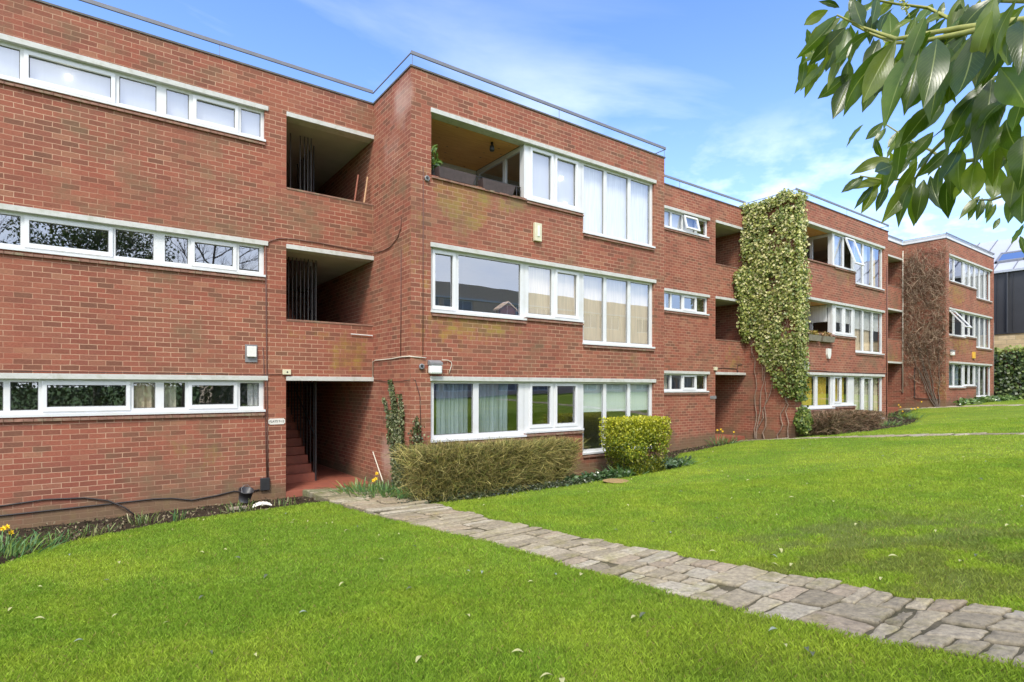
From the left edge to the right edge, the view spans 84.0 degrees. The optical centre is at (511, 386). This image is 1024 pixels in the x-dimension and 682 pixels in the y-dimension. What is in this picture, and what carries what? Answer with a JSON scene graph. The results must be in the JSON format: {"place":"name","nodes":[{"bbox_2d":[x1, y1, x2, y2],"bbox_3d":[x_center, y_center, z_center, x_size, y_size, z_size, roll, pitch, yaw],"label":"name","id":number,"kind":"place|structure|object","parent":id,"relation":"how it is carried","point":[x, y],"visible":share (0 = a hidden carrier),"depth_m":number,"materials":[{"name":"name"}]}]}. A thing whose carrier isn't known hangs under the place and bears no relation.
{"place":"outdoors","nodes":[
{"label":"outdoors","id":0,"kind":"place"},
{"bbox_2d":[302,487,580,550],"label":"path","id":1,"kind":"structure","parent":0,"point":[519,536],"depth_m":8.59,"materials":[{"name":"stone"}]},
{"bbox_2d":[0,405,960,564],"bbox_3d":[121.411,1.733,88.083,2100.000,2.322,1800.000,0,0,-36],"label":"ground","id":2,"kind":"structure","parent":0,"point":[130,527],"depth_m":9.40,"materials":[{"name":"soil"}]},
{"bbox_2d":[0,524,65,560],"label":"daffodil clump","id":3,"kind":"object","parent":2,"relation":"on","point":[10,551],"visible":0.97,"depth_m":7.29,"materials":[{"name":"green plant"}]},
{"bbox_2d":[4,528,93,553],"bbox_3d":[-6.293,2.068,7.688,1.028,0.250,1.016,0,0,-36],"label":"daffodil clump","id":4,"kind":"object","parent":2,"relation":"on","point":[51,540],"visible":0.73,"depth_m":7.78,"materials":[{"name":"green plant"}]},
{"bbox_2d":[53,523,119,542],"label":"daffodil clump","id":5,"kind":"object","parent":2,"relation":"on","point":[95,531],"visible":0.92,"depth_m":8.30,"materials":[{"name":"green plant"}]},
{"bbox_2d":[122,510,163,525],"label":"daffodil clump","id":6,"kind":"object","parent":2,"relation":"on","point":[141,519],"visible":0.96,"depth_m":9.04,"materials":[{"name":"green plant"}]},
{"bbox_2d":[170,508,185,522],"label":"daffodil clump","id":7,"kind":"object","parent":2,"relation":"on","point":[175,517],"visible":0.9,"depth_m":9.22,"materials":[{"name":"green plant"}]},
{"bbox_2d":[229,506,246,510],"bbox_3d":[-4.833,2.149,10.037,0.270,0.050,0.120,0,0,-36],"label":"stone edging","id":8,"kind":"object","parent":2,"relation":"on","point":[230,508],"visible":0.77,"depth_m":9.98,"materials":[{"name":"grey stone"}]},
{"bbox_2d":[214,498,268,514],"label":"daffodil clump","id":9,"kind":"object","parent":2,"relation":"on","point":[239,509],"visible":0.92,"depth_m":9.84,"materials":[{"name":"green plant"}]},
{"bbox_2d":[238,484,253,502],"bbox_3d":[-4.915,1.983,10.517,0.267,0.329,0.293,0,0,-36],"label":"bucket","id":10,"kind":"object","parent":2,"relation":"on","point":[245,493],"visible":0.98,"depth_m":10.47,"materials":[{"name":"black metal"}]},
{"bbox_2d":[252,501,271,507],"bbox_3d":[-4.486,2.114,10.197,0.340,0.093,0.094,0,0,-36],"label":"shell ornament","id":11,"kind":"object","parent":2,"relation":"on","point":[263,503],"visible":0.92,"depth_m":10.17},
{"bbox_2d":[268,497,296,506],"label":"daffodil clump","id":12,"kind":"object","parent":2,"relation":"on","point":[279,501],"visible":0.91,"depth_m":10.43,"materials":[{"name":"green plant"}]},
{"bbox_2d":[0,0,665,530],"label":"flat block","id":13,"kind":"structure","parent":2,"relation":"on","point":[156,194],"depth_m":11.09,"materials":[{"name":"brick"}]},
{"bbox_2d":[0,497,136,515],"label":"cable","id":14,"kind":"object","parent":13,"relation":"attached to","point":[132,513],"visible":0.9,"depth_m":9.29,"materials":[{"name":"black rubber"}]},
{"bbox_2d":[0,489,258,516],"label":"cable","id":15,"kind":"object","parent":13,"relation":"attached to","point":[117,503],"visible":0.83,"depth_m":9.62,"materials":[{"name":"black rubber"}]},
{"bbox_2d":[0,41,265,141],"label":"window","id":16,"kind":"structure","parent":13,"relation":"in","point":[20,65],"depth_m":9.83,"materials":[{"name":"white glass"}]},
{"bbox_2d":[0,210,265,276],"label":"window","id":17,"kind":"structure","parent":13,"relation":"in","point":[25,245],"depth_m":9.77,"materials":[{"name":"white plastic"}]},
{"bbox_2d":[0,379,265,417],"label":"window","id":18,"kind":"structure","parent":13,"relation":"in","point":[142,397],"depth_m":10.01,"materials":[{"name":"white plastic"}]},
{"bbox_2d":[16,371,278,374],"bbox_3d":[-8.132,-0.239,8.597,8.930,0.030,0.022,0,0,-36],"label":"cable","id":19,"kind":"object","parent":13,"relation":"attached to","point":[130,372],"visible":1,"depth_m":9.74,"materials":[{"name":"black plastic"}]},
{"bbox_2d":[245,344,256,361],"bbox_3d":[-4.976,-0.631,10.866,0.215,0.335,0.068,0,0,-36],"label":"alarm box","id":20,"kind":"object","parent":13,"relation":"attached to","point":[250,353],"visible":1,"depth_m":10.85,"materials":[{"name":"white plastic"}]},
{"bbox_2d":[262,347,266,477],"bbox_3d":[-4.792,0.527,11.027,0.089,2.570,0.016,0,0,-36],"label":"cable","id":21,"kind":"object","parent":13,"relation":"attached to","point":[265,415],"visible":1,"depth_m":11.03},
{"bbox_2d":[260,478,269,490],"bbox_3d":[-4.786,1.892,11.020,0.170,0.240,0.049,0,0,-36],"label":"meter box","id":22,"kind":"object","parent":13,"relation":"attached to","point":[264,483],"visible":1,"depth_m":10.99,"materials":[{"name":"black metal"}]},
{"bbox_2d":[265,247,268,477],"bbox_3d":[-4.760,-0.458,11.049,0.069,4.500,0.022,0,0,-36],"label":"cable","id":23,"kind":"object","parent":13,"relation":"attached to","point":[266,360],"visible":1,"depth_m":11.04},
{"bbox_2d":[268,418,284,424],"bbox_3d":[-4.616,0.687,11.163,0.310,0.116,0.016,0,0,-36],"label":"sign","id":24,"kind":"object","parent":13,"relation":"attached to","point":[276,421],"visible":1,"depth_m":11.15,"materials":[{"name":"white metal"}]},
{"bbox_2d":[282,369,290,374],"bbox_3d":[-4.454,-0.282,11.249,0.155,0.100,0.063,0,0,-36],"label":"sensor box","id":25,"kind":"object","parent":13,"relation":"attached to","point":[286,372],"visible":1,"depth_m":11.22,"materials":[{"name":"beige plastic"}]},
{"bbox_2d":[265,217,401,252],"bbox_3d":[-3.504,-3.015,11.686,2.622,0.625,1.185,0,0,-3],"label":"cable","id":26,"kind":"object","parent":13,"relation":"attached to","point":[339,246],"visible":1,"depth_m":11.54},
{"bbox_2d":[354,175,358,200],"bbox_3d":[-3.405,-4.106,12.350,0.176,1.005,0.036,0,0,-36],"label":"wooden pole","id":27,"kind":"object","parent":13,"relation":"on","point":[356,188],"visible":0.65,"depth_m":12.35,"materials":[{"name":"red wood"}]},
{"bbox_2d":[363,177,367,202],"bbox_3d":[-3.200,-4.080,12.357,0.158,0.954,0.035,0,0,-22],"label":"wooden pole","id":28,"kind":"object","parent":13,"relation":"on","point":[365,189],"visible":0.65,"depth_m":12.35,"materials":[{"name":"brown wood"}]},
{"bbox_2d":[373,379,420,424],"bbox_3d":[-2.368,0.523,11.628,0.246,1.345,1.796,0,0,-36],"label":"cable","id":29,"kind":"object","parent":13,"relation":"attached to","point":[418,392],"visible":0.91,"depth_m":10.96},
{"bbox_2d":[372,356,425,376],"bbox_3d":[-2.341,-0.397,11.656,0.343,0.386,1.863,0,0,-36],"label":"cable","id":30,"kind":"object","parent":13,"relation":"attached to","point":[389,359],"visible":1,"depth_m":11.62,"materials":[{"name":"beige plastic"}]},
{"bbox_2d":[400,314,400,355],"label":"cable","id":31,"kind":"object","parent":13,"relation":"attached to","point":[400,334],"visible":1,"depth_m":11.18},
{"bbox_2d":[382,379,428,495],"bbox_3d":[-2.184,1.002,11.216,1.484,2.303,0.663,0,0,30],"label":"climbing ivy","id":32,"kind":"object","parent":13,"relation":"attached to","point":[394,422],"visible":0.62,"depth_m":11.16,"materials":[{"name":"green plant"}]},
{"bbox_2d":[423,166,423,220],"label":"cable","id":33,"kind":"object","parent":13,"relation":"attached to","point":[423,193],"visible":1,"depth_m":10.99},
{"bbox_2d":[427,360,442,373],"bbox_3d":[-1.496,-0.378,11.089,0.270,0.270,0.129,0,0,-36],"label":"wall light","id":34,"kind":"object","parent":13,"relation":"attached to","point":[434,366],"visible":1,"depth_m":11.04,"materials":[{"name":"grey plastic"}]},
{"bbox_2d":[431,144,442,175],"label":"potted plant","id":35,"kind":"object","parent":13,"relation":"on","point":[437,162],"visible":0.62,"depth_m":11.29,"materials":[{"name":"green plant"}]},
{"bbox_2d":[431,162,475,185],"bbox_3d":[-1.924,-4.231,13.405,2.500,2.235,0.060,0,0,-36],"label":"balcony door","id":36,"kind":"structure","parent":13,"relation":"in","point":[447,165],"depth_m":13.84,"materials":[{"name":"plastic"}]},
{"bbox_2d":[434,166,475,184],"bbox_3d":[-1.140,-4.212,11.442,0.860,0.200,0.210,0,0,-36],"label":"planter","id":37,"kind":"object","parent":13,"relation":"on","point":[454,175],"visible":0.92,"depth_m":11.34,"materials":[{"name":"grey plastic"}]},
{"bbox_2d":[433,165,520,195],"bbox_3d":[-0.740,-4.292,11.911,2.300,0.240,0.024,0,0,-36],"label":"balcony railing","id":38,"kind":"object","parent":13,"relation":"attached to","point":[493,180],"visible":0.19,"depth_m":12.21,"materials":[{"name":"black metal"}]},
{"bbox_2d":[430,248,526,320],"bbox_3d":[-0.664,-2.094,11.830,2.355,1.296,0.165,0,0,-36],"label":"window","id":39,"kind":"structure","parent":13,"relation":"in","point":[453,309],"depth_m":11.53,"materials":[{"name":"white plastic"}]},
{"bbox_2d":[430,381,526,442],"bbox_3d":[-0.708,0.487,11.884,2.355,1.224,0.299,0,0,-36],"label":"window","id":40,"kind":"structure","parent":13,"relation":"in","point":[489,398],"depth_m":11.83,"materials":[{"name":"white plastic"}]},
{"bbox_2d":[490,142,493,151],"bbox_3d":[-0.438,-5.246,12.451,0.110,0.190,0.107,0,0,-36],"label":"spotlight","id":41,"kind":"object","parent":13,"relation":"attached to","point":[491,147],"visible":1,"depth_m":12.41,"materials":[{"name":"black metal"}]},
{"bbox_2d":[477,178,515,195],"bbox_3d":[-0.323,-4.191,12.035,0.840,0.200,0.210,0,0,-36],"label":"planter","id":42,"kind":"object","parent":13,"relation":"on","point":[495,186],"visible":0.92,"depth_m":11.94,"materials":[{"name":"grey plastic"}]},
{"bbox_2d":[493,301,517,314],"bbox_3d":[-0.140,-1.710,12.492,0.520,0.300,0.230,0,0,-36],"label":"sill ornament","id":43,"kind":"object","parent":13,"relation":"on","point":[507,307],"visible":0.9,"depth_m":12.42,"materials":[{"name":"beige wood"}]},
{"bbox_2d":[533,222,541,241],"bbox_3d":[0.571,-3.419,12.614,0.200,0.400,0.082,0,0,-36],"label":"alarm box","id":44,"kind":"object","parent":13,"relation":"attached to","point":[537,232],"visible":1,"depth_m":12.57,"materials":[{"name":"beige plastic"}]},
{"bbox_2d":[522,144,584,213],"bbox_3d":[0.951,-4.724,13.036,1.730,1.272,0.225,0,0,-36],"label":"window","id":45,"kind":"structure","parent":13,"relation":"in","point":[548,178],"depth_m":13.02,"materials":[{"name":"white plastic"}]},
{"bbox_2d":[523,382,583,433],"bbox_3d":[0.960,0.455,13.011,1.730,1.154,0.165,0,0,-36],"label":"window","id":46,"kind":"structure","parent":13,"relation":"in","point":[552,426],"depth_m":12.99,"materials":[{"name":"white plastic"}]},
{"bbox_2d":[524,263,583,322],"bbox_3d":[0.947,-2.126,13.036,1.730,1.226,0.225,0,0,-36],"label":"window","id":47,"kind":"structure","parent":13,"relation":"in","point":[551,293],"depth_m":13.04,"materials":[{"name":"white plastic"}]},
{"bbox_2d":[581,382,651,454],"bbox_3d":[2.658,0.750,14.281,2.570,1.739,0.225,0,0,-36],"label":"window","id":48,"kind":"structure","parent":13,"relation":"in","point":[602,397],"depth_m":14.29,"materials":[{"name":"white plastic"}]},
{"bbox_2d":[581,272,654,348],"bbox_3d":[2.655,-1.866,14.291,2.570,1.741,0.250,0,0,-36],"label":"window","id":49,"kind":"structure","parent":13,"relation":"in","point":[613,310],"depth_m":14.37,"materials":[{"name":"glass"}]},
{"bbox_2d":[581,162,655,248],"bbox_3d":[2.660,-4.494,14.291,2.570,1.727,0.250,0,0,-36],"label":"window","id":50,"kind":"structure","parent":13,"relation":"in","point":[614,205],"depth_m":14.37,"materials":[{"name":"white glass"}]},
{"bbox_2d":[320,471,391,496],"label":"daffodil clump","id":51,"kind":"object","parent":2,"relation":"on","point":[349,488],"visible":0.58,"depth_m":11.40,"materials":[{"name":"green plant"}]},
{"bbox_2d":[350,479,408,498],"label":"daffodil clump","id":52,"kind":"object","parent":2,"relation":"on","point":[382,492],"visible":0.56,"depth_m":10.88,"materials":[{"name":"green plant"}]},
{"bbox_2d":[386,485,413,498],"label":"daffodil clump","id":53,"kind":"object","parent":2,"relation":"on","point":[399,492],"visible":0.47,"depth_m":10.55,"materials":[{"name":"green plant"}]},
{"bbox_2d":[381,433,589,502],"bbox_3d":[-0.379,1.714,11.451,4.582,1.622,1.599,0,0,-36],"label":"hedge","id":54,"kind":"object","parent":2,"relation":"on","point":[440,469],"visible":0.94,"depth_m":10.83,"materials":[{"name":"green plant"}]},
{"bbox_2d":[389,475,600,504],"bbox_3d":[-0.097,2.061,11.199,4.808,0.289,1.216,0,0,-25],"label":"ground ivy","id":55,"kind":"object","parent":2,"relation":"on","point":[555,484],"visible":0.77,"depth_m":11.12,"materials":[{"name":"green plant"}]},
{"bbox_2d":[559,468,639,486],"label":"ground cover","id":56,"kind":"object","parent":2,"relation":"on","point":[604,474],"visible":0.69,"depth_m":12.47,"materials":[{"name":"green plant"}]},
{"bbox_2d":[596,464,648,477],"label":"ground cover","id":57,"kind":"object","parent":2,"relation":"on","point":[619,468],"visible":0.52,"depth_m":12.70,"materials":[{"name":"green plant"}]},
{"bbox_2d":[599,415,672,475],"bbox_3d":[2.868,1.377,13.201,1.678,1.420,0.964,0,0,-36],"label":"golden bush","id":58,"kind":"object","parent":2,"relation":"on","point":[643,432],"visible":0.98,"depth_m":12.93,"materials":[{"name":"green plant"}]},
{"bbox_2d":[650,456,691,469],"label":"leafy plant","id":59,"kind":"object","parent":2,"relation":"on","point":[670,464],"visible":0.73,"depth_m":13.58,"materials":[{"name":"green plant"}]},
{"bbox_2d":[644,455,714,468],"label":"daffodil clump","id":60,"kind":"object","parent":2,"relation":"on","point":[685,462],"visible":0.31,"depth_m":13.84,"materials":[{"name":"green plant"}]},
{"bbox_2d":[703,429,751,446],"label":"daffodil clump","id":61,"kind":"object","parent":2,"relation":"on","point":[726,442],"visible":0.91,"depth_m":19.02,"materials":[{"name":"green plant"}]},
{"bbox_2d":[664,174,888,452],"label":"flat block","id":62,"kind":"structure","parent":2,"relation":"on","point":[847,256],"depth_m":20.26,"materials":[{"name":"brick"}]},
{"bbox_2d":[664,373,708,391],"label":"window","id":63,"kind":"structure","parent":62,"relation":"in","point":[682,389],"depth_m":18.66,"materials":[{"name":"white plastic"}]},
{"bbox_2d":[664,209,709,238],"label":"window","id":64,"kind":"structure","parent":62,"relation":"in","point":[672,220],"depth_m":18.67,"materials":[{"name":"white plastic"}]},
{"bbox_2d":[664,291,709,315],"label":"window","id":65,"kind":"structure","parent":62,"relation":"in","point":[694,311],"depth_m":18.66,"materials":[{"name":"white plastic"}]},
{"bbox_2d":[732,187,813,438],"bbox_3d":[9.068,-2.448,19.758,1.688,8.637,2.442,0,0,-36],"label":"ivy","id":66,"kind":"object","parent":62,"relation":"attached to","point":[756,252],"visible":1,"depth_m":19.47,"materials":[{"name":"green plant"}]},
{"bbox_2d":[805,329,821,340],"bbox_3d":[10.434,-1.785,19.784,0.881,0.406,0.296,0,0,-36],"label":"planter","id":67,"kind":"object","parent":62,"relation":"on","point":[812,336],"visible":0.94,"depth_m":19.71,"materials":[{"name":"stone"}]},
{"bbox_2d":[802,375,834,409],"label":"window","id":68,"kind":"structure","parent":62,"relation":"in","point":[819,381],"depth_m":20.38,"materials":[{"name":"white plastic"}]},
{"bbox_2d":[819,331,834,342],"bbox_3d":[11.236,-1.782,20.380,0.880,0.403,0.323,0,0,-36],"label":"planter","id":69,"kind":"object","parent":62,"relation":"on","point":[827,338],"visible":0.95,"depth_m":20.23,"materials":[{"name":"stone"}]},
{"bbox_2d":[826,348,830,358],"bbox_3d":[11.398,-1.181,20.480,0.260,0.360,0.070,0,0,-36],"label":"alarm bell","id":70,"kind":"object","parent":62,"relation":"attached to","point":[828,353],"visible":1,"depth_m":20.42,"materials":[{"name":"white plastic"}]},
{"bbox_2d":[831,304,856,337],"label":"window","id":71,"kind":"structure","parent":62,"relation":"in","point":[844,315],"depth_m":21.33,"materials":[{"name":"white plastic"}]},
{"bbox_2d":[832,375,856,406],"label":"window","id":72,"kind":"structure","parent":62,"relation":"in","point":[837,381],"depth_m":21.37,"materials":[{"name":"white plastic"}]},
{"bbox_2d":[831,233,864,271],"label":"window","id":73,"kind":"structure","parent":62,"relation":"in","point":[834,237],"depth_m":21.33,"materials":[{"name":"white plastic"}]},
{"bbox_2d":[809,370,887,373],"bbox_3d":[12.703,-0.528,21.446,6.850,0.081,0.024,0,0,-36],"label":"cable","id":74,"kind":"object","parent":62,"relation":"attached to","point":[837,372],"visible":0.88,"depth_m":20.76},
{"bbox_2d":[849,308,884,354],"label":"window","id":75,"kind":"structure","parent":62,"relation":"in","point":[865,321],"depth_m":22.76,"materials":[{"name":"glass"}]},
{"bbox_2d":[854,240,884,290],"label":"window","id":76,"kind":"structure","parent":62,"relation":"in","point":[861,276],"depth_m":22.75,"materials":[{"name":"white plastic"}]},
{"bbox_2d":[854,376,884,418],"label":"window","id":77,"kind":"structure","parent":62,"relation":"in","point":[865,387],"depth_m":22.76,"materials":[{"name":"white plastic"}]},
{"bbox_2d":[886,266,886,418],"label":"cable","id":78,"kind":"object","parent":62,"relation":"attached to","point":[886,340],"visible":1,"depth_m":23.42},
{"bbox_2d":[804,408,889,435],"bbox_3d":[11.783,1.369,20.052,4.524,1.291,1.575,0,0,-36],"label":"hedge","id":79,"kind":"object","parent":2,"relation":"on","point":[827,422],"visible":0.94,"depth_m":19.29,"materials":[{"name":"brown plant"}]},
{"bbox_2d":[881,420,917,425],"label":"daffodil clump","id":80,"kind":"object","parent":2,"relation":"on","point":[885,423],"visible":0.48,"depth_m":21.74,"materials":[{"name":"green plant"}]},
{"bbox_2d":[889,401,924,415],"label":"daffodil clump","id":81,"kind":"object","parent":2,"relation":"on","point":[902,412],"visible":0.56,"depth_m":26.27,"materials":[{"name":"green plant"}]},
{"bbox_2d":[794,0,1023,252],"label":"laurel tree","id":82,"kind":"object","parent":2,"relation":"on","point":[936,74],"visible":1,"depth_m":1.40,"materials":[{"name":"green plant"}]},
{"bbox_2d":[892,407,929,419],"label":"daffodil clump","id":83,"kind":"object","parent":2,"relation":"on","point":[910,416],"visible":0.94,"depth_m":23.54,"materials":[{"name":"green plant"}]},
{"bbox_2d":[888,232,994,413],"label":"flat block","id":84,"kind":"structure","parent":2,"relation":"on","point":[971,273],"depth_m":28.79,"materials":[{"name":"brick"}]},
{"bbox_2d":[902,251,903,392],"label":"cable","id":85,"kind":"object","parent":84,"relation":"attached to","point":[902,313],"visible":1,"depth_m":28.85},
{"bbox_2d":[891,241,955,406],"bbox_3d":[20.337,-3.079,28.130,1.214,8.347,3.045,0,0,-36],"label":"creeper","id":86,"kind":"object","parent":84,"relation":"attached to","point":[927,336],"visible":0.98,"depth_m":28.05,"materials":[{"name":"brown plant"}]},
{"bbox_2d":[914,367,938,399],"bbox_3d":[20.422,-0.157,28.047,0.040,1.617,1.021,0,0,-36],"label":"cable","id":87,"kind":"object","parent":84,"relation":"attached to","point":[914,387],"visible":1,"depth_m":28.43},
{"bbox_2d":[949,256,965,285],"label":"window","id":88,"kind":"structure","parent":84,"relation":"in","point":[953,259],"depth_m":28.30,"materials":[{"name":"white plastic"}]},
{"bbox_2d":[949,363,965,387],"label":"window","id":89,"kind":"structure","parent":84,"relation":"in","point":[953,368],"depth_m":28.76,"materials":[{"name":"white plastic"}]},
{"bbox_2d":[949,310,972,337],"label":"window","id":90,"kind":"structure","parent":84,"relation":"in","point":[961,318],"depth_m":28.25,"materials":[{"name":"white plastic"}]},
{"bbox_2d":[960,364,974,385],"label":"window","id":91,"kind":"structure","parent":84,"relation":"in","point":[970,368],"depth_m":29.62,"materials":[{"name":"white plastic"}]},
{"bbox_2d":[960,313,976,337],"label":"window","id":92,"kind":"structure","parent":84,"relation":"in","point":[970,318],"depth_m":29.80,"materials":[{"name":"white plastic"}]},
{"bbox_2d":[964,262,976,288],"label":"window","id":93,"kind":"structure","parent":84,"relation":"in","point":[969,270],"depth_m":29.66,"materials":[{"name":"white plastic"}]},
{"bbox_2d":[975,365,989,396],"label":"window","id":94,"kind":"structure","parent":84,"relation":"in","point":[982,373],"depth_m":30.95,"materials":[{"name":"white plastic"}]},
{"bbox_2d":[975,266,991,301],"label":"window","id":95,"kind":"structure","parent":84,"relation":"in","point":[982,277],"depth_m":30.93,"materials":[{"name":"white plastic"}]},
{"bbox_2d":[975,316,991,349],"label":"window","id":96,"kind":"structure","parent":84,"relation":"in","point":[982,325],"depth_m":30.94,"materials":[{"name":"white plastic"}]},
{"bbox_2d":[952,397,986,405],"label":"leafy plant","id":97,"kind":"object","parent":2,"relation":"on","point":[966,401],"visible":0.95,"depth_m":27.37,"materials":[{"name":"green plant"}]},
{"bbox_2d":[969,396,990,402],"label":"leafy plant","id":98,"kind":"object","parent":2,"relation":"on","point":[982,398],"visible":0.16,"depth_m":28.44,"materials":[{"name":"green plant"}]},
{"bbox_2d":[982,395,1004,401],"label":"leafy plant","id":99,"kind":"object","parent":2,"relation":"on","point":[994,398],"visible":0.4,"depth_m":29.18,"materials":[{"name":"green plant"}]},
{"bbox_2d":[972,236,1023,349],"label":"clad building","id":100,"kind":"structure","parent":2,"relation":"on","point":[1008,256],"depth_m":35.72,"materials":[{"name":"metal"}]},
{"bbox_2d":[992,395,1012,400],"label":"leafy plant","id":101,"kind":"object","parent":2,"relation":"on","point":[1002,399],"visible":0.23,"depth_m":30.19,"materials":[{"name":"green plant"}]},
{"bbox_2d":[994,344,1023,398],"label":"ivy wall","id":102,"kind":"structure","parent":2,"relation":"on","point":[1008,371],"depth_m":33.37,"materials":[{"name":"green plant"}]},
{"bbox_2d":[1002,394,1022,399],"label":"leafy plant","id":103,"kind":"object","parent":2,"relation":"on","point":[1010,397],"visible":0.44,"depth_m":31.16,"materials":[{"name":"green plant"}]},
{"bbox_2d":[0,399,1023,681],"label":"lawn","id":104,"kind":"structure","parent":0,"point":[972,411],"depth_m":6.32,"materials":[{"name":"green plant"}]},
{"bbox_2d":[603,478,628,482],"bbox_3d":[2.176,1.974,11.897,0.560,0.020,0.560,0,0,-36],"label":"drain cover","id":105,"kind":"object","parent":104,"relation":"on","point":[613,480],"visible":0.93,"depth_m":11.87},
{"bbox_2d":[42,0,1023,244],"label":"sky","id":106,"kind":"structure","parent":0,"point":[712,83],"materials":[{"name":"blue"}]},
{"bbox_2d":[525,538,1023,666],"bbox_3d":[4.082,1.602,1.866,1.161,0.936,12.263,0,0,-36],"label":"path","id":107,"kind":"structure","parent":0,"point":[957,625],"depth_m":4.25,"materials":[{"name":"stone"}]},
{"bbox_2d":[737,432,1023,441],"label":"path","id":108,"kind":"structure","parent":0,"point":[946,434],"depth_m":16.15,"materials":[{"name":"stone"}]},
{"bbox_2d":[898,404,1023,410],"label":"path","id":109,"kind":"structure","parent":0,"point":[906,409],"depth_m":26.72,"materials":[{"name":"stone"}]}
]}

